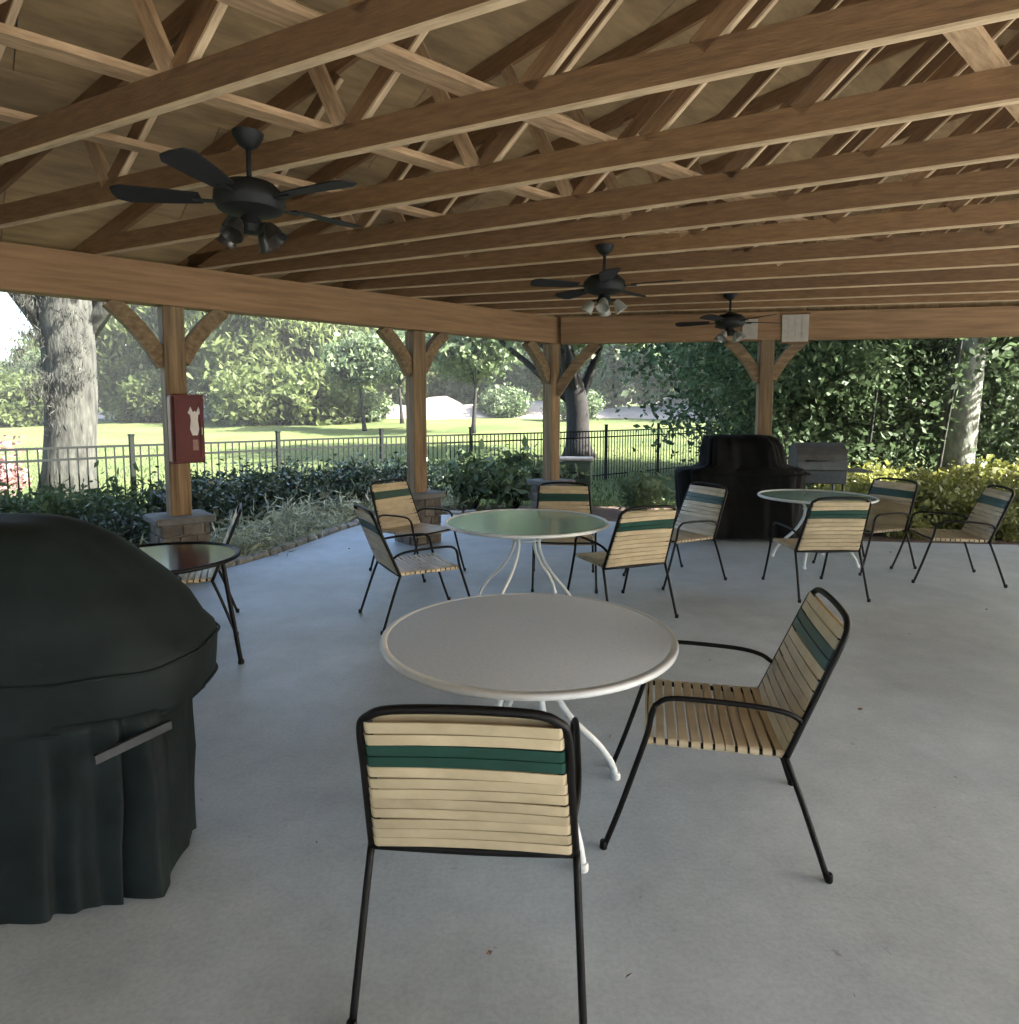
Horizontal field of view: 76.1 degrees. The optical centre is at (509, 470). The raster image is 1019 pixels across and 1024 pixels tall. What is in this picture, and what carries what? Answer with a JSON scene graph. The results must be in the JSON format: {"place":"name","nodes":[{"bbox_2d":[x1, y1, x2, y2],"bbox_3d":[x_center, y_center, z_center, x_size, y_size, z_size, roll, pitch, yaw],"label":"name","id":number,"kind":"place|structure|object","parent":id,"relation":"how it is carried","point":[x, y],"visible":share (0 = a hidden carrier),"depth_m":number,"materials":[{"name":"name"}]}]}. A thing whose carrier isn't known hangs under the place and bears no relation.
{"place":"outdoors","nodes":[
{"label":"outdoors","id":0,"kind":"place"},
{"bbox_2d":[0,292,32,362],"label":"sky","id":1,"kind":"structure","parent":0,"point":[7,322],"materials":[{"name":"white"}]},
{"bbox_2d":[0,388,1001,515],"bbox_3d":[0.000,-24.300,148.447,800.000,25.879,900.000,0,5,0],"label":"lawn","id":2,"kind":"structure","parent":0,"point":[110,431],"depth_m":30.07,"materials":[{"name":"green plant"}]},
{"bbox_2d":[0,435,40,495],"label":"flowering bush","id":3,"kind":"object","parent":2,"relation":"on","point":[12,471],"visible":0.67,"depth_m":10.68,"materials":[{"name":"pink plant"}]},
{"bbox_2d":[0,331,40,375],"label":"leafy tree","id":4,"kind":"object","parent":2,"relation":"on","point":[14,362],"visible":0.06,"depth_m":55.69,"materials":[{"name":"green plant"}]},
{"bbox_2d":[0,367,43,426],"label":"bush","id":5,"kind":"object","parent":2,"relation":"on","point":[14,413],"visible":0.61,"depth_m":38.77,"materials":[{"name":"green plant"}]},
{"bbox_2d":[11,344,41,375],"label":"leafy tree","id":6,"kind":"object","parent":2,"relation":"on","point":[30,365],"visible":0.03,"depth_m":50.44,"materials":[{"name":"green plant"}]},
{"bbox_2d":[8,293,111,498],"bbox_3d":[-7.698,-4.321,11.524,9.708,10.135,8.765,0,5,0],"label":"oak tree","id":7,"kind":"object","parent":2,"relation":"on","point":[84,412],"visible":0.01,"depth_m":11.57,"materials":[{"name":"grey plant"}]},
{"bbox_2d":[0,293,96,435],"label":"hanging moss","id":8,"kind":"object","parent":7,"relation":"hanging from","point":[38,386],"visible":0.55,"depth_m":11.31,"materials":[{"name":"grey plant"}]},
{"bbox_2d":[24,304,199,420],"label":"leafy tree","id":9,"kind":"object","parent":2,"relation":"on","point":[118,348],"visible":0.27,"depth_m":43.52,"materials":[{"name":"green plant"}]},
{"bbox_2d":[98,364,195,422],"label":"bush","id":10,"kind":"object","parent":2,"relation":"on","point":[138,400],"visible":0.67,"depth_m":42.11,"materials":[{"name":"green plant"}]},
{"bbox_2d":[139,308,236,419],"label":"leafy tree","id":11,"kind":"object","parent":2,"relation":"on","point":[204,388],"depth_m":47.77,"materials":[{"name":"green plant"}]},
{"bbox_2d":[199,354,305,426],"bbox_3d":[-15.789,-4.874,40.606,6.458,4.456,7.018,2,5,23],"label":"bush","id":12,"kind":"object","parent":2,"relation":"on","point":[240,399],"visible":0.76,"depth_m":38.98,"materials":[{"name":"green plant"}]},
{"bbox_2d":[184,310,328,407],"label":"leafy tree","id":13,"kind":"object","parent":2,"relation":"on","point":[243,345],"visible":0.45,"depth_m":41.56,"materials":[{"name":"green plant"}]},
{"bbox_2d":[261,357,363,425],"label":"bush","id":14,"kind":"object","parent":2,"relation":"on","point":[320,405],"visible":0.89,"depth_m":40.30,"materials":[{"name":"green plant"}]},
{"bbox_2d":[243,321,403,420],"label":"leafy tree","id":15,"kind":"object","parent":2,"relation":"on","point":[325,331],"visible":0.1,"depth_m":43.20,"materials":[{"name":"green plant"}]},
{"bbox_2d":[315,330,404,430],"bbox_3d":[-7.951,-4.894,35.776,5.399,5.539,5.696,-2,5,-20],"label":"leafy tree","id":16,"kind":"object","parent":2,"relation":"on","point":[349,364],"visible":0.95,"depth_m":34.24,"materials":[{"name":"green plant"}]},
{"bbox_2d":[337,385,396,422],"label":"bush","id":17,"kind":"object","parent":2,"relation":"on","point":[375,407],"visible":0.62,"depth_m":43.29,"materials":[{"name":"green plant"}]},
{"bbox_2d":[0,423,749,508],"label":"metal fence","id":18,"kind":"object","parent":2,"relation":"on","point":[132,445],"visible":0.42,"depth_m":11.95,"materials":[{"name":"black metal"}]},
{"bbox_2d":[353,330,435,423],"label":"leafy tree","id":19,"kind":"object","parent":2,"relation":"on","point":[398,380],"visible":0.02,"depth_m":41.76,"materials":[{"name":"green plant"}]},
{"bbox_2d":[367,330,465,404],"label":"leafy tree","id":20,"kind":"object","parent":2,"relation":"on","point":[431,391],"visible":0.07,"depth_m":58.06,"materials":[{"name":"green plant"}]},
{"bbox_2d":[188,348,707,408],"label":"woods","id":21,"kind":"object","parent":2,"relation":"on","point":[624,397],"depth_m":72.68,"materials":[{"name":"green plant"}]},
{"bbox_2d":[426,368,500,403],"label":"leafy tree","id":22,"kind":"object","parent":2,"relation":"on","point":[457,394],"visible":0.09,"depth_m":59.26,"materials":[{"name":"green plant"}]},
{"bbox_2d":[425,333,525,432],"bbox_3d":[-1.941,-4.934,33.616,6.034,6.191,6.366,-3,6,-30],"label":"leafy tree","id":23,"kind":"object","parent":2,"relation":"on","point":[483,361],"visible":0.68,"depth_m":32.92,"materials":[{"name":"green plant"}]},
{"bbox_2d":[455,341,542,403],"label":"leafy tree","id":24,"kind":"object","parent":2,"relation":"on","point":[522,379],"visible":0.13,"depth_m":57.70,"materials":[{"name":"green plant"}]},
{"bbox_2d":[476,381,534,417],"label":"bush","id":25,"kind":"object","parent":2,"relation":"on","point":[504,402],"visible":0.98,"depth_m":50.91,"materials":[{"name":"green plant"}]},
{"bbox_2d":[506,365,542,400],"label":"leafy tree","id":26,"kind":"object","parent":2,"relation":"on","point":[538,391],"visible":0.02,"depth_m":61.62,"materials":[{"name":"green plant"}]},
{"bbox_2d":[443,335,681,457],"bbox_3d":[2.472,-4.573,22.491,11.011,8.471,10.183,0,5,0],"label":"oak tree","id":27,"kind":"object","parent":2,"relation":"on","point":[573,396],"visible":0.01,"depth_m":22.20,"materials":[{"name":"grey plant"}]},
{"bbox_2d":[540,389,605,420],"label":"bush","id":28,"kind":"object","parent":2,"relation":"on","point":[594,404],"visible":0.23,"depth_m":45.16,"materials":[{"name":"green plant"}]},
{"bbox_2d":[574,344,641,408],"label":"leafy tree","id":29,"kind":"object","parent":2,"relation":"on","point":[600,383],"visible":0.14,"depth_m":53.59,"materials":[{"name":"green plant"}]},
{"bbox_2d":[241,505,1018,554],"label":"planting bed","id":30,"kind":"object","parent":2,"relation":"on","point":[609,513],"visible":0.06,"depth_m":8.93,"materials":[{"name":"brown soil"}]},
{"bbox_2d":[0,482,37,512],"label":"shrub","id":31,"kind":"object","parent":30,"relation":"on","point":[5,498],"visible":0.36,"depth_m":6.70,"materials":[{"name":"green plant"}]},
{"bbox_2d":[0,460,165,537],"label":"shrub","id":32,"kind":"object","parent":30,"relation":"on","point":[56,503],"visible":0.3,"depth_m":7.09,"materials":[{"name":"green plant"}]},
{"bbox_2d":[59,498,152,544],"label":"shrub","id":33,"kind":"object","parent":30,"relation":"on","point":[129,529],"visible":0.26,"depth_m":6.75,"materials":[{"name":"green plant"}]},
{"bbox_2d":[128,462,255,539],"bbox_3d":[-4.032,0.439,8.045,1.658,1.058,1.752,3,6,27],"label":"shrub","id":34,"kind":"object","parent":30,"relation":"on","point":[216,501],"visible":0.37,"depth_m":7.98,"materials":[{"name":"green plant"}]},
{"bbox_2d":[209,509,279,556],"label":"variegated plant","id":35,"kind":"object","parent":30,"relation":"on","point":[218,537],"visible":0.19,"depth_m":7.39,"materials":[{"name":"green plant"}]},
{"bbox_2d":[195,456,304,530],"bbox_3d":[-3.790,0.350,9.062,1.752,1.058,1.658,-3,6,-29],"label":"shrub","id":36,"kind":"object","parent":30,"relation":"on","point":[252,485],"visible":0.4,"depth_m":8.97,"materials":[{"name":"green plant"}]},
{"bbox_2d":[230,518,300,557],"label":"variegated plant","id":37,"kind":"object","parent":30,"relation":"on","point":[264,541],"visible":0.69,"depth_m":7.49,"materials":[{"name":"green plant"}]},
{"bbox_2d":[219,498,329,551],"bbox_3d":[-2.939,0.661,8.105,1.311,0.706,1.324,0,5,-6],"label":"variegated plant","id":38,"kind":"object","parent":30,"relation":"on","point":[294,530],"visible":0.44,"depth_m":8.07,"materials":[{"name":"green plant"}]},
{"bbox_2d":[244,491,334,532],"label":"variegated plant","id":39,"kind":"object","parent":30,"relation":"on","point":[287,510],"visible":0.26,"depth_m":8.82,"materials":[{"name":"green plant"}]},
{"bbox_2d":[255,455,364,513],"bbox_3d":[-3.161,0.270,9.971,1.752,1.058,1.658,-4,6,-39],"label":"shrub","id":40,"kind":"object","parent":30,"relation":"on","point":[317,483],"visible":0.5,"depth_m":9.74,"materials":[{"name":"green plant"}]},
{"bbox_2d":[265,496,355,535],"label":"variegated plant","id":41,"kind":"object","parent":30,"relation":"on","point":[325,522],"visible":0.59,"depth_m":8.84,"materials":[{"name":"green plant"}]},
{"bbox_2d":[286,487,357,525],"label":"variegated plant","id":42,"kind":"object","parent":30,"relation":"on","point":[335,508],"visible":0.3,"depth_m":9.56,"materials":[{"name":"green plant"}]},
{"bbox_2d":[318,487,374,522],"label":"variegated plant","id":43,"kind":"object","parent":30,"relation":"on","point":[349,508],"visible":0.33,"depth_m":9.88,"materials":[{"name":"green plant"}]},
{"bbox_2d":[220,510,483,568],"bbox_3d":[-2.199,0.843,8.680,1.334,0.141,5.453,4,6,39],"label":"stone edging","id":44,"kind":"object","parent":30,"relation":"on","point":[261,554],"visible":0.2,"depth_m":7.91,"materials":[{"name":"grey stone"}]},
{"bbox_2d":[312,451,399,509],"bbox_3d":[-2.596,0.198,10.798,1.658,1.058,1.752,-2,5,-19],"label":"shrub","id":45,"kind":"object","parent":30,"relation":"on","point":[356,476],"visible":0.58,"depth_m":10.43,"materials":[{"name":"green plant"}]},
{"bbox_2d":[369,449,451,499],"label":"shrub","id":46,"kind":"object","parent":30,"relation":"on","point":[398,469],"visible":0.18,"depth_m":11.23,"materials":[{"name":"green plant"}]},
{"bbox_2d":[428,485,467,514],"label":"variegated plant","id":47,"kind":"object","parent":30,"relation":"on","point":[445,502],"visible":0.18,"depth_m":10.90,"materials":[{"name":"green plant"}]},
{"bbox_2d":[427,438,525,511],"bbox_3d":[-0.700,0.078,11.262,1.667,1.275,1.263,2,5,22],"label":"shrub","id":48,"kind":"object","parent":30,"relation":"on","point":[465,480],"visible":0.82,"depth_m":11.17,"materials":[{"name":"green plant"}]},
{"bbox_2d":[467,435,571,510],"bbox_3d":[0.000,0.065,11.082,1.750,1.339,1.326,3,6,34],"label":"shrub","id":49,"kind":"object","parent":30,"relation":"on","point":[507,484],"visible":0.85,"depth_m":10.96,"materials":[{"name":"green plant"}]},
{"bbox_2d":[521,458,593,490],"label":"shrub","id":50,"kind":"object","parent":30,"relation":"on","point":[563,475],"visible":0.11,"depth_m":10.82,"materials":[{"name":"green plant"}]},
{"bbox_2d":[560,456,593,498],"bbox_3d":[1.120,0.226,11.363,0.680,0.910,0.480,1,5,8],"label":"utility box","id":51,"kind":"object","parent":30,"relation":"on","point":[584,464],"visible":0.43,"depth_m":11.12,"materials":[{"name":"metal"}]},
{"bbox_2d":[609,462,675,510],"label":"shrub","id":52,"kind":"object","parent":30,"relation":"on","point":[641,490],"visible":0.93,"depth_m":10.53,"materials":[{"name":"green plant"}]},
{"bbox_2d":[788,442,873,490],"bbox_3d":[4.074,0.244,8.569,1.180,1.220,0.580,1,5,10],"label":"grill","id":53,"kind":"object","parent":30,"relation":"on","point":[824,463],"visible":0.59,"depth_m":8.35,"materials":[{"name":"metal"}]},
{"bbox_2d":[806,484,867,512],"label":"yellow plant","id":54,"kind":"object","parent":30,"relation":"on","point":[839,488],"visible":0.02,"depth_m":9.26,"materials":[{"name":"green plant"}]},
{"bbox_2d":[814,457,920,489],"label":"yellow plant","id":55,"kind":"object","parent":30,"relation":"on","point":[879,471],"visible":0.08,"depth_m":10.76,"materials":[{"name":"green plant"}]},
{"bbox_2d":[818,474,920,503],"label":"yellow plant","id":56,"kind":"object","parent":30,"relation":"on","point":[863,486],"visible":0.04,"depth_m":9.74,"materials":[{"name":"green plant"}]},
{"bbox_2d":[873,506,938,539],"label":"yellow plant","id":57,"kind":"object","parent":30,"relation":"on","point":[917,523],"visible":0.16,"depth_m":8.52,"materials":[{"name":"green plant"}]},
{"bbox_2d":[870,464,991,497],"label":"yellow plant","id":58,"kind":"object","parent":30,"relation":"on","point":[925,478],"visible":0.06,"depth_m":9.75,"materials":[{"name":"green plant"}]},
{"bbox_2d":[912,478,983,529],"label":"yellow plant","id":59,"kind":"object","parent":30,"relation":"on","point":[935,498],"visible":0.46,"depth_m":8.79,"materials":[{"name":"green plant"}]},
{"bbox_2d":[929,460,1018,488],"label":"yellow plant","id":60,"kind":"object","parent":30,"relation":"on","point":[961,470],"visible":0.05,"depth_m":10.08,"materials":[{"name":"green plant"}]},
{"bbox_2d":[930,470,1018,528],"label":"yellow plant","id":61,"kind":"object","parent":30,"relation":"on","point":[982,484],"visible":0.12,"depth_m":9.25,"materials":[{"name":"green plant"}]},
{"bbox_2d":[939,495,1018,541],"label":"yellow plant","id":62,"kind":"object","parent":30,"relation":"on","point":[1008,529],"visible":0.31,"depth_m":8.41,"materials":[{"name":"green plant"}]},
{"bbox_2d":[947,454,1018,479],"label":"yellow plant","id":63,"kind":"object","parent":30,"relation":"on","point":[1004,468],"visible":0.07,"depth_m":10.87,"materials":[{"name":"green plant"}]},
{"bbox_2d":[987,470,1018,502],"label":"yellow plant","id":64,"kind":"object","parent":30,"relation":"on","point":[1011,478],"visible":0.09,"depth_m":9.56,"materials":[{"name":"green plant"}]},
{"bbox_2d":[600,344,697,406],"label":"leafy tree","id":65,"kind":"object","parent":2,"relation":"on","point":[652,379],"visible":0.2,"depth_m":51.99,"materials":[{"name":"green plant"}]},
{"bbox_2d":[662,343,741,406],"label":"leafy tree","id":66,"kind":"object","parent":2,"relation":"on","point":[702,371],"visible":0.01,"depth_m":50.96,"materials":[{"name":"green plant"}]},
{"bbox_2d":[591,312,921,464],"bbox_3d":[6.715,-4.332,16.615,8.252,9.582,8.495,3,6,35],"label":"tree","id":67,"kind":"object","parent":2,"relation":"on","point":[650,356],"visible":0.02,"depth_m":16.67,"materials":[{"name":"green plant"}]},
{"bbox_2d":[652,338,1005,489],"bbox_3d":[5.578,-2.608,12.542,5.894,6.844,6.068,-2,5,-17],"label":"tree","id":68,"kind":"object","parent":2,"relation":"on","point":[813,382],"visible":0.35,"depth_m":11.64,"materials":[{"name":"green plant"}]},
{"bbox_2d":[661,337,1018,488],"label":"tree","id":69,"kind":"object","parent":2,"relation":"on","point":[932,362],"visible":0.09,"depth_m":12.56,"materials":[{"name":"green plant"}]},
{"bbox_2d":[724,345,986,474],"bbox_3d":[9.396,-4.564,17.315,8.546,9.924,8.799,-5,7,-42],"label":"tree","id":70,"kind":"object","parent":2,"relation":"on","point":[916,461],"depth_m":15.85,"materials":[{"name":"green plant"}]},
{"bbox_2d":[865,339,896,467],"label":"sapling","id":71,"kind":"object","parent":2,"relation":"on","point":[871,425],"visible":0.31,"depth_m":11.59,"materials":[{"name":"plant"}]},
{"bbox_2d":[871,340,897,465],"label":"sapling","id":72,"kind":"object","parent":2,"relation":"on","point":[882,419],"visible":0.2,"depth_m":12.18,"materials":[{"name":"plant"}]},
{"bbox_2d":[834,337,1018,476],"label":"tree","id":73,"kind":"object","parent":2,"relation":"on","point":[1008,349],"visible":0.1,"depth_m":12.66,"materials":[{"name":"green plant"}]},
{"bbox_2d":[937,338,982,471],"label":"sapling","id":74,"kind":"object","parent":2,"relation":"on","point":[947,421],"visible":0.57,"depth_m":11.47,"materials":[{"name":"plant"}]},
{"bbox_2d":[932,337,991,472],"bbox_3d":[8.864,-3.366,11.821,7.678,8.209,7.704,3,6,34],"label":"oak tree","id":75,"kind":"object","parent":2,"relation":"on","point":[961,441],"depth_m":11.81,"materials":[{"name":"grey plant"}]},
{"bbox_2d":[908,337,1018,463],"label":"tree","id":76,"kind":"object","parent":2,"relation":"on","point":[998,424],"visible":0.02,"depth_m":13.25,"materials":[{"name":"green plant"}]},
{"bbox_2d":[0,515,1018,1023],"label":"concrete slab","id":77,"kind":"structure","parent":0,"point":[710,895],"depth_m":2.41,"materials":[{"name":"grey concrete"}]},
{"bbox_2d":[0,513,220,924],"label":"grill","id":78,"kind":"object","parent":77,"relation":"on","point":[108,655],"visible":1,"depth_m":2.08,"materials":[{"name":"fabric"}]},
{"bbox_2d":[135,542,243,664],"bbox_3d":[-2.170,0.889,4.043,0.948,0.724,0.948,3,6,32],"label":"round table","id":79,"kind":"object","parent":77,"relation":"on","point":[176,559],"visible":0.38,"depth_m":4.12,"materials":[{"name":"black glass"}]},
{"bbox_2d":[179,503,241,634],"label":"patio chair","id":80,"kind":"object","parent":77,"relation":"on","point":[196,576],"visible":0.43,"depth_m":4.68,"materials":[{"name":"beige plastic"}]},
{"bbox_2d":[354,504,470,635],"bbox_3d":[-0.747,0.701,5.107,0.846,0.914,0.629,-3,6,-28],"label":"patio chair","id":81,"kind":"object","parent":77,"relation":"on","point":[380,549],"visible":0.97,"depth_m":4.98,"materials":[{"name":"beige plastic"}]},
{"bbox_2d":[369,478,465,582],"bbox_3d":[-0.956,0.567,6.629,0.846,0.914,0.629,4,6,38],"label":"patio chair","id":82,"kind":"object","parent":77,"relation":"on","point":[393,502],"visible":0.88,"depth_m":6.71,"materials":[{"name":"beige plastic"}]},
{"bbox_2d":[346,704,586,1023],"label":"patio chair","id":83,"kind":"object","parent":77,"relation":"on","point":[496,781],"visible":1,"depth_m":1.65,"materials":[{"name":"beige plastic"}]},
{"bbox_2d":[0,0,1018,576],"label":"pavilion","id":84,"kind":"structure","parent":77,"relation":"on","point":[842,168],"depth_m":4.72,"materials":[{"name":"brown wood"}]},
{"bbox_2d":[167,394,205,463],"bbox_3d":[-3.037,-0.390,6.120,0.288,0.640,0.155,-4,7,-41],"label":"extinguisher cabinet","id":85,"kind":"object","parent":84,"relation":"attached to","point":[185,416],"visible":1,"depth_m":6.06,"materials":[{"name":"red metal"}]},
{"bbox_2d":[109,127,360,253],"bbox_3d":[-1.325,-1.463,3.443,1.270,0.585,1.218,5,7,43],"label":"ceiling fan","id":86,"kind":"object","parent":84,"relation":"hanging from","point":[247,203],"visible":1,"depth_m":3.31,"materials":[{"name":"black metal"}]},
{"bbox_2d":[530,243,681,316],"bbox_3d":[0.853,-1.648,5.667,1.270,0.585,1.218,4,7,40],"label":"ceiling fan","id":87,"kind":"object","parent":84,"relation":"hanging from","point":[604,285],"visible":1,"depth_m":5.55,"materials":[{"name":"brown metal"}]},
{"bbox_2d":[675,293,780,342],"bbox_3d":[2.750,-1.870,7.976,1.218,0.585,1.270,-1,5,-10],"label":"ceiling fan","id":88,"kind":"object","parent":84,"relation":"hanging from","point":[728,322],"visible":1,"depth_m":7.89,"materials":[{"name":"brown metal"}]},
{"bbox_2d":[741,317,758,340],"bbox_3d":[3.264,-1.917,8.830,0.230,0.314,0.021,1,5,9],"label":"notice board","id":89,"kind":"object","parent":84,"relation":"attached to","point":[750,332],"visible":0.88,"depth_m":8.82,"materials":[{"name":"white paper"}]},
{"bbox_2d":[780,313,810,343],"bbox_3d":[3.836,-1.909,8.736,0.370,0.404,0.021,1,5,9],"label":"notice board","id":90,"kind":"object","parent":84,"relation":"attached to","point":[795,328],"visible":1,"depth_m":8.73,"materials":[{"name":"white paper"}]},
{"bbox_2d":[444,509,608,595],"bbox_3d":[0.140,0.771,5.388,1.348,0.724,1.348,-1,5,-12],"label":"round table","id":91,"kind":"object","parent":77,"relation":"on","point":[513,525],"visible":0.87,"depth_m":5.26,"materials":[{"name":"green glass"}]},
{"bbox_2d":[379,593,678,873],"bbox_3d":[0.075,1.012,2.648,1.176,0.723,1.176,2,5,20],"label":"round table","id":92,"kind":"object","parent":77,"relation":"on","point":[540,648],"visible":0.88,"depth_m":2.46,"materials":[{"name":"white metal"}]},
{"bbox_2d":[531,482,597,592],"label":"patio chair","id":93,"kind":"object","parent":77,"relation":"on","point":[573,498],"visible":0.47,"depth_m":6.50,"materials":[{"name":"beige plastic"}]},
{"bbox_2d":[567,505,678,617],"bbox_3d":[0.903,0.684,5.293,0.629,0.914,0.846,-2,5,-22],"label":"patio chair","id":94,"kind":"object","parent":77,"relation":"on","point":[643,538],"visible":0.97,"depth_m":5.00,"materials":[{"name":"beige plastic"}]},
{"bbox_2d":[623,482,727,589],"bbox_3d":[1.626,0.594,6.329,0.846,0.914,0.629,-3,6,-28],"label":"patio chair","id":95,"kind":"object","parent":77,"relation":"on","point":[699,501],"visible":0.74,"depth_m":6.36,"materials":[{"name":"beige plastic"}]},
{"bbox_2d":[600,587,850,883],"bbox_3d":[0.807,0.923,2.559,0.846,0.914,0.629,1,5,12],"label":"patio chair","id":96,"kind":"object","parent":77,"relation":"on","point":[775,709],"visible":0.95,"depth_m":2.41,"materials":[{"name":"beige plastic"}]},
{"bbox_2d":[675,434,811,538],"bbox_3d":[2.952,0.205,8.347,1.611,1.334,0.667,1,5,6],"label":"grill","id":97,"kind":"object","parent":77,"relation":"on","point":[744,469],"visible":0.8,"depth_m":8.08,"materials":[{"name":"black fabric"}]},
{"bbox_2d":[762,496,870,602],"bbox_3d":[2.750,0.635,5.850,0.629,0.914,0.846,0,5,-2],"label":"patio chair","id":98,"kind":"object","parent":77,"relation":"on","point":[833,527],"visible":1,"depth_m":5.54,"materials":[{"name":"beige plastic"}]},
{"bbox_2d":[757,489,878,568],"bbox_3d":[3.300,0.628,7.032,1.188,0.724,1.188,-1,5,-8],"label":"round table","id":99,"kind":"object","parent":77,"relation":"on","point":[803,497],"visible":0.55,"depth_m":7.05,"materials":[{"name":"green glass"}]},
{"bbox_2d":[812,477,917,575],"bbox_3d":[3.747,0.550,6.827,0.846,0.914,0.629,-2,5,-22],"label":"patio chair","id":100,"kind":"object","parent":77,"relation":"on","point":[893,505],"visible":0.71,"depth_m":6.82,"materials":[{"name":"beige plastic"}]},
{"bbox_2d":[890,485,1014,587],"bbox_3d":[4.287,0.594,6.324,0.846,0.914,0.629,1,5,12],"label":"patio chair","id":101,"kind":"object","parent":77,"relation":"on","point":[1001,505],"visible":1,"depth_m":6.20,"materials":[{"name":"beige plastic"}]},
{"bbox_2d":[98,396,922,419],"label":"sandy bank","id":102,"kind":"structure","parent":0,"point":[443,407],"depth_m":51.74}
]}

